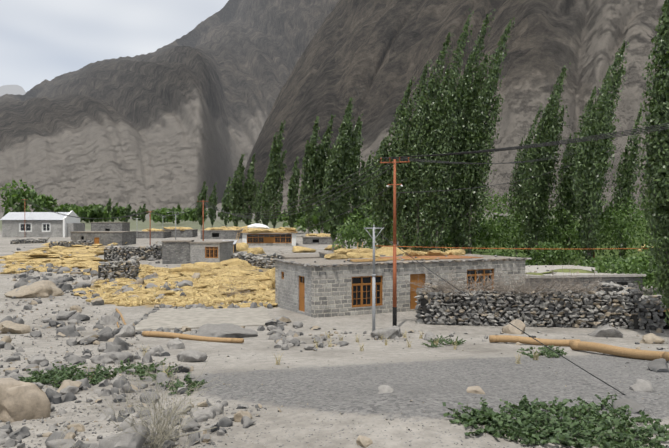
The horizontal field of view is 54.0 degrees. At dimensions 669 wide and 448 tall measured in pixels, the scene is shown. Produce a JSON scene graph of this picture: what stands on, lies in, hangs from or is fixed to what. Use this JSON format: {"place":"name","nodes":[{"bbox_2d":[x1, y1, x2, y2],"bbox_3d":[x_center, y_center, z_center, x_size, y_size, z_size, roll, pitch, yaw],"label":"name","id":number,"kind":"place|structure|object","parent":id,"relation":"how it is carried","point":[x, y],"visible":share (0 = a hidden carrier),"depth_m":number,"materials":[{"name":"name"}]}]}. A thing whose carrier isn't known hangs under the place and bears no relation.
{"place":"outdoors","nodes":[
{"label":"outdoors","id":0,"kind":"place"},
{"bbox_2d":[0,85,25,95],"bbox_3d":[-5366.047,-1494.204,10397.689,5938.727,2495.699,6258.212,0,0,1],"label":"cloud","id":1,"kind":"structure","parent":0,"point":[12,89],"depth_m":12585.51,"materials":[{"name":"white"}]},
{"bbox_2d":[0,0,228,91],"label":"sky","id":2,"kind":"structure","parent":0,"point":[40,40],"materials":[{"name":"white"}]},
{"bbox_2d":[0,0,338,212],"bbox_3d":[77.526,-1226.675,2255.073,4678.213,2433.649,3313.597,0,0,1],"label":"mountain","id":3,"kind":"structure","parent":0,"point":[182,119],"depth_m":1638.46,"materials":[{"name":"grey stone"}]},
{"bbox_2d":[223,240,236,252],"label":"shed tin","id":4,"kind":"object","parent":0,"point":[234,245],"visible":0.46,"depth_m":94.72,"materials":[{"name":"white metal"}]},
{"bbox_2d":[0,203,668,447],"bbox_3d":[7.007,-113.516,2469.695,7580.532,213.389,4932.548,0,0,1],"label":"ground","id":5,"kind":"structure","parent":0,"point":[413,374],"depth_m":16.92,"materials":[{"name":"beige soil"}]},
{"bbox_2d":[0,211,84,236],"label":"house","id":6,"kind":"structure","parent":5,"relation":"on","point":[34,224],"depth_m":146.57,"materials":[{"name":"grey stone"}]},
{"bbox_2d":[71,231,136,245],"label":"ruined house","id":7,"kind":"structure","parent":5,"relation":"on","point":[120,238],"depth_m":112.44,"materials":[{"name":"grey stone"}]},
{"bbox_2d":[90,222,129,230],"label":"ruined house","id":8,"kind":"structure","parent":5,"relation":"on","point":[110,226],"depth_m":145.89,"materials":[{"name":"grey stone"}]},
{"bbox_2d":[4,258,274,307],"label":"hay strands","id":9,"kind":"object","parent":5,"relation":"on","point":[191,291],"visible":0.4,"depth_m":49.02},
{"bbox_2d":[50,350,232,447],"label":"dry bush","id":10,"kind":"object","parent":5,"relation":"on","point":[156,442],"visible":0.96,"depth_m":9.10,"materials":[{"name":"beige plant"}]},
{"bbox_2d":[136,228,170,237],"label":"house","id":11,"kind":"structure","parent":5,"relation":"on","point":[155,233],"depth_m":140.71,"materials":[{"name":"grey stone"}]},
{"bbox_2d":[162,240,193,263],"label":"house","id":12,"kind":"structure","parent":5,"relation":"on","point":[175,251],"depth_m":75.12,"materials":[{"name":"grey stone"}]},
{"bbox_2d":[163,227,197,236],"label":"house","id":13,"kind":"structure","parent":5,"relation":"on","point":[185,232],"depth_m":145.36,"materials":[{"name":"grey stone"}]},
{"bbox_2d":[3,97,365,233],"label":"poplar trees","id":14,"kind":"object","parent":5,"relation":"on","point":[236,198],"depth_m":163.99,"materials":[{"name":"green plant"}]},
{"bbox_2d":[135,306,270,330],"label":"dirt patch","id":15,"kind":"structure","parent":5,"relation":"on","point":[179,318],"depth_m":36.15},
{"bbox_2d":[189,241,233,263],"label":"house","id":16,"kind":"structure","parent":5,"relation":"on","point":[210,251],"depth_m":74.79,"materials":[{"name":"grey stone"}]},
{"bbox_2d":[200,227,242,238],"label":"house","id":17,"kind":"structure","parent":5,"relation":"on","point":[218,233],"depth_m":137.56,"materials":[{"name":"grey stone"}]},
{"bbox_2d":[221,226,246,229],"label":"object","id":18,"kind":"structure","parent":5,"relation":"on","point":[242,228],"depth_m":157.21,"materials":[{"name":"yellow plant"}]},
{"bbox_2d":[0,319,525,421],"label":"boulders","id":19,"kind":"object","parent":5,"relation":"on","point":[20,400],"visible":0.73,"depth_m":11.10,"materials":[{"name":"stone"}]},
{"bbox_2d":[236,223,297,245],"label":"house","id":20,"kind":"structure","parent":5,"relation":"on","point":[263,234],"depth_m":111.97,"materials":[{"name":"stone"}]},
{"bbox_2d":[280,254,320,258],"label":"flat roof","id":21,"kind":"structure","parent":5,"relation":"on","point":[297,256],"depth_m":66.00,"materials":[{"name":"grey stone"}]},
{"bbox_2d":[84,331,538,378],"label":"dry grass","id":22,"kind":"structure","parent":5,"relation":"on","point":[409,345],"depth_m":24.22,"materials":[{"name":"plant"}]},
{"bbox_2d":[302,233,335,243],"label":"house","id":23,"kind":"structure","parent":5,"relation":"on","point":[319,238],"depth_m":116.46,"materials":[{"name":"grey stone"}]},
{"bbox_2d":[0,241,653,308],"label":"straw","id":24,"kind":"object","parent":5,"relation":"on","point":[88,258],"visible":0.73,"depth_m":58.72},
{"bbox_2d":[0,178,667,294],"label":"bushes","id":25,"kind":"object","parent":5,"relation":"on","point":[555,253],"visible":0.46,"depth_m":71.67,"materials":[{"name":"green plant"}]},
{"bbox_2d":[0,247,668,447],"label":"scattered rocks","id":26,"kind":"object","parent":5,"relation":"on","point":[112,347],"visible":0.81,"depth_m":19.87,"materials":[{"name":"stone"}]},
{"bbox_2d":[18,335,668,447],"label":"weeds","id":27,"kind":"object","parent":5,"relation":"on","point":[533,415],"depth_m":10.27,"materials":[{"name":"green plant"}]},
{"bbox_2d":[22,123,668,394],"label":"utility poles","id":28,"kind":"object","parent":5,"relation":"on","point":[394,184],"visible":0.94,"depth_m":32.33,"materials":[{"name":"wood"}]},
{"bbox_2d":[115,308,668,360],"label":"logs","id":29,"kind":"object","parent":5,"relation":"on","point":[575,344],"visible":0.88,"depth_m":25.96,"materials":[{"name":"brown wood"}]},
{"bbox_2d":[273,249,531,317],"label":"house","id":30,"kind":"structure","parent":5,"relation":"on","point":[332,285],"depth_m":38.79,"materials":[{"name":"grey stone"}]},
{"bbox_2d":[319,246,429,257],"bbox_3d":[4.616,3.631,63.726,11.096,3.111,8.455,0,0,-13],"label":"straw pile","id":31,"kind":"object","parent":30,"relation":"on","point":[384,251],"depth_m":60.92,"materials":[{"name":"yellow plant"}]},
{"bbox_2d":[215,249,660,305],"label":"brush piles","id":32,"kind":"object","parent":5,"relation":"on","point":[503,287],"visible":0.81,"depth_m":33.76,"materials":[{"name":"brown plant"}]},
{"bbox_2d":[321,8,644,263],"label":"poplar trees","id":33,"kind":"object","parent":5,"relation":"on","point":[465,111],"depth_m":61.76,"materials":[{"name":"green plant"}]},
{"bbox_2d":[414,281,667,329],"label":"stone wall","id":34,"kind":"structure","parent":5,"relation":"on","point":[617,306],"depth_m":33.23,"materials":[{"name":"stone"}]},
{"bbox_2d":[524,265,645,295],"bbox_3d":[16.031,4.293,48.189,8.670,2.098,9.250,0,0,-9],"label":"house annex","id":35,"kind":"object","parent":5,"relation":"on","point":[624,279],"visible":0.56,"depth_m":44.06,"materials":[{"name":"grey stone"}]},
{"bbox_2d":[525,269,594,275],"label":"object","id":36,"kind":"object","parent":35,"relation":"on","point":[572,271],"visible":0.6,"depth_m":45.54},
{"bbox_2d":[636,0,668,325],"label":"poplar tree","id":37,"kind":"object","parent":5,"relation":"on","point":[656,157],"depth_m":29.14,"materials":[{"name":"green plant"}]},
{"bbox_2d":[658,309,668,328],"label":"culvert","id":38,"kind":"object","parent":5,"relation":"on","point":[663,317],"visible":0.2,"depth_m":32.68,"materials":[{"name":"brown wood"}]},
{"bbox_2d":[10,237,661,302],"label":"stone wall","id":39,"kind":"structure","parent":0,"point":[129,258],"depth_m":73.40,"materials":[{"name":"stone"}]},
{"bbox_2d":[242,0,667,214],"bbox_3d":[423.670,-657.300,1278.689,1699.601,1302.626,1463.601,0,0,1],"label":"mountain","id":40,"kind":"structure","parent":0,"point":[372,57],"depth_m":991.39,"materials":[{"name":"grey stone"}]}
]}

